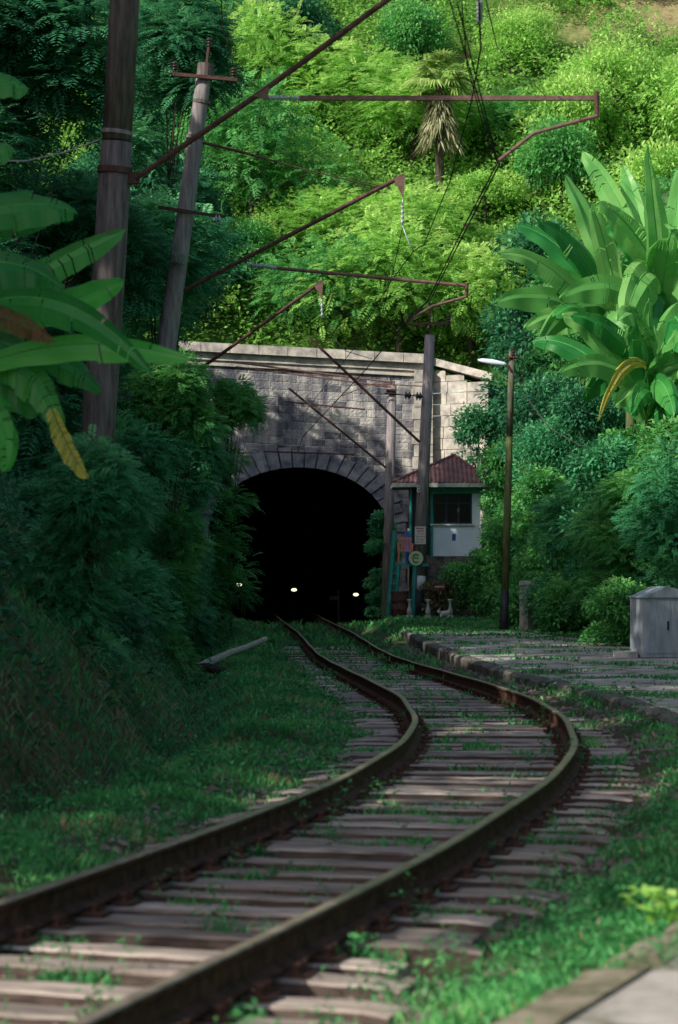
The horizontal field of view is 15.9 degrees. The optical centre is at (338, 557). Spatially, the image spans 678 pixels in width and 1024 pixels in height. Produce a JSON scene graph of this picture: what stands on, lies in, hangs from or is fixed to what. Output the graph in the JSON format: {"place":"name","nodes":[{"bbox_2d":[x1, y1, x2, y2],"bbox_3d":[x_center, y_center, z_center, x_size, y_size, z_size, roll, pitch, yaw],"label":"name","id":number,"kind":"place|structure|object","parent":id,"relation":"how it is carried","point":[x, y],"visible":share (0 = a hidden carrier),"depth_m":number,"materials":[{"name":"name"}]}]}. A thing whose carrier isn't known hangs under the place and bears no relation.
{"place":"outdoors","nodes":[
{"label":"outdoors","id":0,"kind":"place"},
{"bbox_2d":[0,190,677,1023],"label":"ground","id":1,"kind":"structure","parent":0,"point":[286,614],"depth_m":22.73,"materials":[{"name":"plant"}]},
{"bbox_2d":[1,475,114,567],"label":"shrub","id":2,"kind":"object","parent":1,"relation":"on","point":[41,488],"visible":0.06,"depth_m":35.44,"materials":[{"name":"green plant"}]},
{"bbox_2d":[0,0,156,486],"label":"tree","id":3,"kind":"object","parent":1,"relation":"on","point":[50,43],"visible":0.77,"depth_m":45.37,"materials":[{"name":"green plant"}]},
{"bbox_2d":[0,384,182,745],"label":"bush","id":4,"kind":"object","parent":1,"relation":"on","point":[11,478],"visible":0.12,"depth_m":26.61,"materials":[{"name":"green plant"}]},
{"bbox_2d":[12,424,173,680],"bbox_3d":[-2.755,-0.044,26.948,1.836,2.867,2.030,0,0,0],"label":"shrub","id":5,"kind":"object","parent":1,"relation":"on","point":[106,494],"visible":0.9,"depth_m":26.71,"materials":[{"name":"teal plant"}]},
{"bbox_2d":[0,72,191,478],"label":"banana plant","id":6,"kind":"object","parent":1,"relation":"on","point":[23,291],"visible":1,"depth_m":20.15,"materials":[{"name":"green plant"}]},
{"bbox_2d":[1,156,193,478],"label":"tree","id":7,"kind":"object","parent":1,"relation":"on","point":[77,193],"visible":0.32,"depth_m":49.40,"materials":[{"name":"green plant"}]},
{"bbox_2d":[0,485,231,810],"bbox_3d":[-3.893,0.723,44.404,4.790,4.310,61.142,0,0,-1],"label":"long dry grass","id":8,"kind":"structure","parent":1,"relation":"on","point":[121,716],"depth_m":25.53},
{"bbox_2d":[0,489,235,818],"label":"long grass","id":9,"kind":"structure","parent":1,"relation":"on","point":[105,717],"depth_m":25.84,"materials":[{"name":"plant"}]},
{"bbox_2d":[51,409,201,605],"bbox_3d":[-4.091,-0.679,45.972,2.932,4.400,2.700,0,0,0],"label":"shrub","id":10,"kind":"object","parent":1,"relation":"on","point":[135,439],"visible":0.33,"depth_m":45.70,"materials":[{"name":"teal plant"}]},
{"bbox_2d":[107,583,160,665],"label":"shrub","id":11,"kind":"object","parent":1,"relation":"on","point":[131,624],"visible":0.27,"depth_m":32.73,"materials":[{"name":"green plant"}]},
{"bbox_2d":[109,548,187,637],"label":"shrub","id":12,"kind":"object","parent":1,"relation":"on","point":[141,584],"visible":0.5,"depth_m":41.64,"materials":[{"name":"teal plant"}]},
{"bbox_2d":[66,0,256,601],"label":"tree","id":13,"kind":"object","parent":1,"relation":"on","point":[181,32],"visible":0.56,"depth_m":73.47,"materials":[{"name":"green plant"}]},
{"bbox_2d":[117,347,234,683],"bbox_3d":[-3.311,-0.666,47.030,2.598,6.805,2.242,0,0,0],"label":"shrub","id":14,"kind":"object","parent":1,"relation":"on","point":[168,394],"visible":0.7,"depth_m":46.72,"materials":[{"name":"green plant"}]},
{"bbox_2d":[0,998,351,1023],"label":"sleeper","id":15,"kind":"object","parent":1,"relation":"on","point":[33,1014],"visible":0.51,"depth_m":10.15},
{"bbox_2d":[117,184,257,600],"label":"tree","id":16,"kind":"object","parent":1,"relation":"on","point":[204,249],"visible":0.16,"depth_m":65.55,"materials":[{"name":"teal plant"}]},
{"bbox_2d":[170,420,238,658],"bbox_3d":[-4.059,-0.385,63.084,2.906,6.681,2.745,0,0,0],"label":"shrub","id":17,"kind":"object","parent":1,"relation":"on","point":[194,489],"visible":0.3,"depth_m":62.62,"materials":[{"name":"teal plant"}]},
{"bbox_2d":[0,925,410,979],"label":"sleeper","id":18,"kind":"object","parent":1,"relation":"on","point":[332,959],"visible":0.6,"depth_m":11.67,"materials":[{"name":"wood"}]},
{"bbox_2d":[0,955,415,999],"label":"sleeper","id":19,"kind":"object","parent":1,"relation":"on","point":[298,979],"visible":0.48,"depth_m":11.05,"materials":[{"name":"wood"}]},
{"bbox_2d":[0,979,421,1023],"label":"sleeper","id":20,"kind":"object","parent":1,"relation":"on","point":[49,993],"visible":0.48,"depth_m":10.46,"materials":[{"name":"wood"}]},
{"bbox_2d":[194,371,273,650],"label":"shrub","id":21,"kind":"object","parent":1,"relation":"on","point":[234,403],"visible":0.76,"depth_m":67.83,"materials":[{"name":"green plant"}]},
{"bbox_2d":[30,914,482,963],"bbox_3d":[-0.722,1.947,12.236,2.971,0.232,0.253,0,-2,14],"label":"sleeper","id":22,"kind":"object","parent":1,"relation":"on","point":[176,938],"visible":0.45,"depth_m":12.13,"materials":[{"name":"wood"}]},
{"bbox_2d":[51,900,482,945],"bbox_3d":[-0.703,1.952,12.740,2.942,0.233,0.265,0,1,17],"label":"sleeper","id":23,"kind":"object","parent":1,"relation":"on","point":[96,914],"visible":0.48,"depth_m":12.67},
{"bbox_2d":[90,889,502,934],"bbox_3d":[-0.567,1.952,13.194,2.934,0.232,0.269,0,0,16],"label":"sleeper","id":24,"kind":"object","parent":1,"relation":"on","point":[126,903],"visible":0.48,"depth_m":13.04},
{"bbox_2d":[147,38,468,629],"bbox_3d":[-0.710,-4.487,49.913,6.770,12.493,0.607,0,0,0],"label":"catenary pole","id":25,"kind":"object","parent":1,"relation":"on","point":[175,289],"visible":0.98,"depth_m":49.87,"materials":[{"name":"metal"}]},
{"bbox_2d":[80,857,542,889],"bbox_3d":[-0.198,1.954,14.691,2.871,0.232,0.226,0,-1,15],"label":"sleeper","id":26,"kind":"object","parent":1,"relation":"on","point":[467,878],"visible":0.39,"depth_m":14.55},
{"bbox_2d":[236,361,421,619],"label":"catenary pole","id":27,"kind":"object","parent":1,"relation":"on","point":[389,466],"visible":0.83,"depth_m":85.83,"materials":[{"name":"metal"}]},
{"bbox_2d":[119,876,542,920],"bbox_3d":[-0.301,1.945,13.617,3.001,0.232,0.219,0,-2,17],"label":"sleeper","id":28,"kind":"object","parent":1,"relation":"on","point":[144,894],"visible":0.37,"depth_m":13.54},
{"bbox_2d":[0,605,421,942],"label":"rail","id":29,"kind":"object","parent":28,"relation":"on","point":[38,907],"visible":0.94,"depth_m":15.14,"materials":[{"name":"metal"}]},
{"bbox_2d":[177,341,491,618],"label":"tunnel portal","id":30,"kind":"object","parent":1,"relation":"on","point":[320,494],"visible":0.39,"depth_m":90.00,"materials":[{"name":"stone"}]},
{"bbox_2d":[77,0,599,636],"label":"catenary pole","id":31,"kind":"object","parent":1,"relation":"on","point":[117,176],"visible":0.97,"depth_m":29.86,"materials":[{"name":"concrete"}]},
{"bbox_2d":[0,632,677,1023],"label":"weeds","id":32,"kind":"object","parent":1,"relation":"on","point":[492,878],"visible":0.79,"depth_m":15.00,"materials":[{"name":"green plant"}]},
{"bbox_2d":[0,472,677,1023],"bbox_3d":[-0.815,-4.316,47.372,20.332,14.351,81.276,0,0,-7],"label":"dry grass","id":33,"kind":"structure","parent":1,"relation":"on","point":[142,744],"depth_m":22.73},
{"bbox_2d":[297,661,389,666],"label":"sleeper","id":34,"kind":"object","parent":1,"relation":"on","point":[352,664],"visible":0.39,"depth_m":52.94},
{"bbox_2d":[69,605,581,1023],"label":"rail","id":35,"kind":"object","parent":34,"relation":"on","point":[195,991],"visible":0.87,"depth_m":12.24,"materials":[{"name":"metal"}]},
{"bbox_2d":[144,835,583,867],"bbox_3d":[0.126,1.944,15.768,2.971,0.232,0.253,0,2,13],"label":"sleeper","id":36,"kind":"object","parent":1,"relation":"on","point":[375,853],"visible":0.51,"depth_m":15.65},
{"bbox_2d":[163,865,573,907],"bbox_3d":[-0.166,1.943,14.114,3.071,0.233,0.277,0,1,16],"label":"sleeper","id":37,"kind":"object","parent":1,"relation":"on","point":[448,890],"visible":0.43,"depth_m":14.01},
{"bbox_2d":[308,303,450,615],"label":"catenary pole","id":38,"kind":"object","parent":1,"relation":"on","point":[417,556],"visible":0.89,"depth_m":79.83,"materials":[{"name":"metal"}]},
{"bbox_2d":[162,826,597,858],"bbox_3d":[0.261,1.954,16.320,2.942,0.233,0.265,0,1,12],"label":"sleeper","id":39,"kind":"object","parent":1,"relation":"on","point":[514,844],"visible":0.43,"depth_m":16.18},
{"bbox_2d":[361,509,403,618],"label":"shrub","id":40,"kind":"object","parent":1,"relation":"on","point":[374,548],"visible":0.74,"depth_m":86.29,"materials":[{"name":"teal plant"}]},
{"bbox_2d":[203,844,563,880],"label":"sleeper","id":41,"kind":"object","parent":1,"relation":"on","point":[484,865],"visible":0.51,"depth_m":15.13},
{"bbox_2d":[204,810,609,835],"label":"sleeper","id":42,"kind":"object","parent":1,"relation":"on","point":[320,819],"visible":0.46,"depth_m":17.35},
{"bbox_2d":[224,803,632,831],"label":"sleeper","id":43,"kind":"object","parent":1,"relation":"on","point":[343,816],"visible":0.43,"depth_m":17.80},
{"bbox_2d":[246,795,620,819],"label":"sleeper","id":44,"kind":"object","parent":1,"relation":"on","point":[561,810],"visible":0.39,"depth_m":18.35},
{"bbox_2d":[389,454,490,616],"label":"signal hut","id":45,"kind":"object","parent":1,"relation":"on","point":[454,519],"visible":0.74,"depth_m":81.19,"materials":[{"name":"white paint"}]},
{"bbox_2d":[386,530,428,616],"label":"metal frame","id":46,"kind":"structure","parent":45,"relation":"attached to","point":[397,576],"depth_m":79.69,"materials":[{"name":"teal paint"}]},
{"bbox_2d":[433,494,471,523],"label":"window","id":47,"kind":"structure","parent":45,"relation":"in","point":[447,508],"depth_m":81.26,"materials":[{"name":"black glass"}]},
{"bbox_2d":[267,789,612,810],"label":"sleeper","id":48,"kind":"object","parent":1,"relation":"on","point":[570,802],"visible":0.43,"depth_m":18.97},
{"bbox_2d":[271,782,632,803],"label":"sleeper","id":49,"kind":"object","parent":1,"relation":"on","point":[470,795],"visible":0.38,"depth_m":19.48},
{"bbox_2d":[286,817,619,847],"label":"sleeper","id":50,"kind":"object","parent":1,"relation":"on","point":[390,834],"visible":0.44,"depth_m":16.76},
{"bbox_2d":[437,559,483,616],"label":"shrub","id":51,"kind":"object","parent":1,"relation":"on","point":[460,585],"visible":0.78,"depth_m":78.83,"materials":[{"name":"green plant"}]},
{"bbox_2d":[299,770,641,789],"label":"sleeper","id":52,"kind":"object","parent":1,"relation":"on","point":[521,784],"visible":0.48,"depth_m":20.57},
{"bbox_2d":[298,776,645,797],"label":"sleeper","id":53,"kind":"object","parent":1,"relation":"on","point":[626,793],"visible":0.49,"depth_m":20.02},
{"bbox_2d":[308,762,638,777],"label":"sleeper","id":54,"kind":"object","parent":1,"relation":"on","point":[411,772],"visible":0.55,"depth_m":21.59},
{"bbox_2d":[309,767,641,783],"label":"sleeper","id":55,"kind":"object","parent":1,"relation":"on","point":[585,777],"visible":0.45,"depth_m":21.02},
{"bbox_2d":[326,756,634,771],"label":"sleeper","id":56,"kind":"object","parent":1,"relation":"on","point":[417,766],"visible":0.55,"depth_m":22.12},
{"bbox_2d":[460,545,501,616],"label":"shrub","id":57,"kind":"object","parent":1,"relation":"on","point":[478,562],"visible":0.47,"depth_m":77.83,"materials":[{"name":"green plant"}]},
{"bbox_2d":[446,401,517,616],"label":"shrub","id":58,"kind":"object","parent":1,"relation":"on","point":[473,425],"visible":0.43,"depth_m":86.21,"materials":[{"name":"green plant"}]},
{"bbox_2d":[335,746,629,761],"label":"sleeper","id":59,"kind":"object","parent":1,"relation":"on","point":[458,756],"visible":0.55,"depth_m":23.31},
{"bbox_2d":[348,731,617,743],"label":"sleeper","id":60,"kind":"object","parent":1,"relation":"on","point":[426,733],"visible":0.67,"depth_m":25.46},
{"bbox_2d":[472,435,527,578],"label":"shrub","id":61,"kind":"object","parent":1,"relation":"on","point":[497,472],"visible":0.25,"depth_m":79.74,"materials":[{"name":"green plant"}]},
{"bbox_2d":[475,506,529,618],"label":"shrub","id":62,"kind":"object","parent":1,"relation":"on","point":[494,537],"visible":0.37,"depth_m":74.74,"materials":[{"name":"green plant"}]},
{"bbox_2d":[473,282,562,437],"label":"shrub","id":63,"kind":"object","parent":1,"relation":"on","point":[516,336],"visible":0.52,"depth_m":85.50,"materials":[{"name":"green plant"}]},
{"bbox_2d":[495,463,571,614],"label":"shrub","id":64,"kind":"object","parent":1,"relation":"on","point":[544,484],"visible":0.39,"depth_m":67.71,"materials":[{"name":"green plant"}]},
{"bbox_2d":[488,369,582,525],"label":"shrub","id":65,"kind":"object","parent":1,"relation":"on","point":[537,393],"visible":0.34,"depth_m":77.56,"materials":[{"name":"green plant"}]},
{"bbox_2d":[515,532,575,626],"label":"shrub","id":66,"kind":"object","parent":1,"relation":"on","point":[532,557],"visible":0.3,"depth_m":65.78,"materials":[{"name":"green plant"}]},
{"bbox_2d":[493,414,598,570],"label":"shrub","id":67,"kind":"object","parent":1,"relation":"on","point":[539,442],"visible":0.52,"depth_m":69.61,"materials":[{"name":"teal plant"}]},
{"bbox_2d":[420,631,677,1023],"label":"platform","id":68,"kind":"structure","parent":1,"relation":"on","point":[650,996],"depth_m":35.60,"materials":[{"name":"concrete"}]},
{"bbox_2d":[478,347,517,630],"bbox_3d":[3.995,-1.661,60.971,1.014,7.269,0.288,0,0,0],"label":"street lamp","id":69,"kind":"object","parent":68,"relation":"on","point":[504,603],"visible":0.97,"depth_m":60.92,"materials":[{"name":"metal"}]},
{"bbox_2d":[401,631,677,1023],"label":"kerb","id":70,"kind":"structure","parent":68,"relation":"on","point":[583,992],"depth_m":9.65,"materials":[{"name":"stone"}]},
{"bbox_2d":[613,586,677,657],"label":"equipment cabinet","id":71,"kind":"object","parent":68,"relation":"on","point":[653,621],"visible":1,"depth_m":44.62,"materials":[{"name":"grey metal"}]},
{"bbox_2d":[520,329,594,438],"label":"shrub","id":72,"kind":"object","parent":1,"relation":"on","point":[576,336],"visible":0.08,"depth_m":79.90,"materials":[{"name":"green plant"}]},
{"bbox_2d":[513,477,605,629],"bbox_3d":[5.945,-0.031,61.929,3.339,4.077,2.919,0,0,0],"label":"shrub","id":73,"kind":"object","parent":1,"relation":"on","point":[552,510],"visible":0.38,"depth_m":61.55,"materials":[{"name":"teal plant"}]},
{"bbox_2d":[528,572,595,635],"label":"shrub","id":74,"kind":"object","parent":1,"relation":"on","point":[552,599],"visible":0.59,"depth_m":59.80,"materials":[{"name":"green plant"}]},
{"bbox_2d":[494,175,636,437],"bbox_3d":[6.931,-5.220,61.085,6.190,9.095,3.773,0,0,0],"label":"banana plant","id":75,"kind":"object","parent":1,"relation":"on","point":[570,263],"visible":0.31,"depth_m":60.64,"materials":[{"name":"green plant"}]},
{"bbox_2d":[531,380,625,496],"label":"shrub","id":76,"kind":"object","parent":1,"relation":"on","point":[583,414],"visible":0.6,"depth_m":69.46,"materials":[{"name":"green plant"}]},
{"bbox_2d":[548,434,657,588],"bbox_3d":[6.377,-0.743,56.082,2.964,4.292,2.843,0,0,0],"label":"shrub","id":77,"kind":"object","parent":1,"relation":"on","point":[614,457],"visible":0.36,"depth_m":55.74,"materials":[{"name":"teal plant"}]},
{"bbox_2d":[531,298,677,432],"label":"banana plant","id":78,"kind":"object","parent":1,"relation":"on","point":[636,379],"visible":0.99,"depth_m":57.31,"materials":[{"name":"green plant"}]},
{"bbox_2d":[573,574,647,645],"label":"shrub","id":79,"kind":"object","parent":1,"relation":"on","point":[614,600],"visible":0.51,"depth_m":50.79,"materials":[{"name":"green plant"}]},
{"bbox_2d":[554,468,668,633],"bbox_3d":[6.521,-0.064,53.952,3.589,3.890,3.042,0,0,0],"label":"shrub","id":80,"kind":"object","parent":1,"relation":"on","point":[609,487],"visible":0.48,"depth_m":53.85,"materials":[{"name":"green plant"}]},
{"bbox_2d":[559,143,677,432],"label":"banana plant","id":81,"kind":"object","parent":1,"relation":"on","point":[650,251],"visible":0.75,"depth_m":59.11,"materials":[{"name":"green plant"}]},
{"bbox_2d":[610,432,677,596],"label":"shrub","id":82,"kind":"object","parent":1,"relation":"on","point":[663,527],"visible":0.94,"depth_m":49.52,"materials":[{"name":"teal plant"}]},
{"bbox_2d":[618,883,677,923],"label":"leafy weed","id":83,"kind":"object","parent":1,"relation":"on","point":[658,896],"visible":0.99,"depth_m":10.89,"materials":[{"name":"green plant"}]},
{"bbox_2d":[622,412,677,530],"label":"shrub","id":84,"kind":"object","parent":1,"relation":"on","point":[648,437],"visible":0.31,"depth_m":53.80,"materials":[{"name":"green plant"}]},
{"bbox_2d":[0,643,677,1023],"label":"gravel","id":85,"kind":"structure","parent":0,"point":[578,867],"depth_m":18.29,"materials":[{"name":"gravel"}]},
{"bbox_2d":[34,0,677,384],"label":"hillside","id":86,"kind":"structure","parent":0,"point":[668,11],"depth_m":104.31,"materials":[{"name":"plant"}]},
{"bbox_2d":[210,214,289,294],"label":"tree","id":87,"kind":"object","parent":86,"relation":"on","point":[260,241],"visible":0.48,"depth_m":95.06,"materials":[{"name":"green plant"}]},
{"bbox_2d":[157,58,369,234],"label":"tree","id":88,"kind":"object","parent":86,"relation":"on","point":[255,138],"visible":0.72,"depth_m":98.09,"materials":[{"name":"green plant"}]},
{"bbox_2d":[218,0,333,115],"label":"tree","id":89,"kind":"object","parent":86,"relation":"on","point":[267,44],"visible":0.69,"depth_m":106.05,"materials":[{"name":"green plant"}]},
{"bbox_2d":[240,0,342,68],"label":"tree","id":90,"kind":"object","parent":86,"relation":"on","point":[310,9],"visible":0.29,"depth_m":108.64,"materials":[{"name":"green plant"}]},
{"bbox_2d":[232,226,431,343],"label":"tree","id":91,"kind":"object","parent":86,"relation":"on","point":[292,276],"visible":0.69,"depth_m":92.11,"materials":[{"name":"green plant"}]},
{"bbox_2d":[247,182,420,254],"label":"tree","id":92,"kind":"object","parent":86,"relation":"on","point":[320,209],"visible":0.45,"depth_m":96.24,"materials":[{"name":"green plant"}]},
{"bbox_2d":[20,0,677,370],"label":"hillside creeper","id":93,"kind":"object","parent":86,"relation":"on","point":[396,151],"visible":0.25,"depth_m":102.85,"materials":[{"name":"green plant"}]},
{"bbox_2d":[273,33,428,134],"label":"tree","id":94,"kind":"object","parent":86,"relation":"on","point":[341,75],"visible":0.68,"depth_m":105.06,"materials":[{"name":"green plant"}]},
{"bbox_2d":[280,204,500,352],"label":"tree","id":95,"kind":"object","parent":86,"relation":"on","point":[402,301],"visible":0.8,"depth_m":91.48,"materials":[{"name":"green plant"}]},
{"bbox_2d":[329,177,487,262],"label":"tree","id":96,"kind":"object","parent":86,"relation":"on","point":[442,211],"visible":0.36,"depth_m":95.96,"materials":[{"name":"green plant"}]},
{"bbox_2d":[370,0,455,65],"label":"tree","id":97,"kind":"object","parent":86,"relation":"on","point":[417,22],"visible":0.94,"depth_m":108.74,"materials":[{"name":"green plant"}]},
{"bbox_2d":[335,53,497,168],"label":"tree","id":98,"kind":"object","parent":86,"relation":"on","point":[414,121],"visible":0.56,"depth_m":103.07,"materials":[{"name":"green plant"}]},
{"bbox_2d":[397,49,476,206],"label":"palm tree","id":99,"kind":"object","parent":86,"relation":"on","point":[437,124],"visible":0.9,"depth_m":100.72,"materials":[{"name":"green plant"}]},
{"bbox_2d":[389,237,531,366],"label":"tree","id":100,"kind":"object","parent":86,"relation":"on","point":[469,318],"visible":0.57,"depth_m":91.69,"materials":[{"name":"green plant"}]},
{"bbox_2d":[436,164,534,222],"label":"bush","id":101,"kind":"object","parent":86,"relation":"on","point":[512,192],"visible":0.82,"depth_m":99.58,"materials":[{"name":"green plant"}]},
{"bbox_2d":[458,81,555,151],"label":"tree","id":102,"kind":"object","parent":86,"relation":"on","point":[509,107],"visible":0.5,"depth_m":103.83,"materials":[{"name":"green plant"}]},
{"bbox_2d":[467,3,551,72],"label":"bush","id":103,"kind":"object","parent":86,"relation":"on","point":[511,31],"visible":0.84,"depth_m":109.49,"materials":[{"name":"green plant"}]},
{"bbox_2d":[481,1,569,58],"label":"tree","id":104,"kind":"object","parent":86,"relation":"on","point":[554,31],"visible":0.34,"depth_m":111.17,"materials":[{"name":"green plant"}]},
{"bbox_2d":[486,207,581,315],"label":"tree","id":105,"kind":"object","parent":86,"relation":"on","point":[520,240],"visible":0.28,"depth_m":92.70,"materials":[{"name":"green plant"}]},
{"bbox_2d":[505,60,616,153],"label":"bush","id":106,"kind":"object","parent":86,"relation":"on","point":[571,110],"visible":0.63,"depth_m":101.86,"materials":[{"name":"green plant"}]},
{"bbox_2d":[506,109,617,217],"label":"bush","id":107,"kind":"object","parent":86,"relation":"on","point":[554,151],"visible":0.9,"depth_m":99.26,"materials":[{"name":"green plant"}]},
{"bbox_2d":[531,24,673,151],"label":"bush","id":108,"kind":"object","parent":86,"relation":"on","point":[625,67],"visible":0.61,"depth_m":104.47,"materials":[{"name":"green plant"}]},
{"bbox_2d":[594,135,677,201],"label":"tree","id":109,"kind":"object","parent":86,"relation":"on","point":[662,166],"visible":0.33,"depth_m":96.90,"materials":[{"name":"green plant"}]},
{"bbox_2d":[634,52,677,149],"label":"bush","id":110,"kind":"object","parent":86,"relation":"on","point":[671,109],"visible":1,"depth_m":101.74,"materials":[{"name":"green plant"}]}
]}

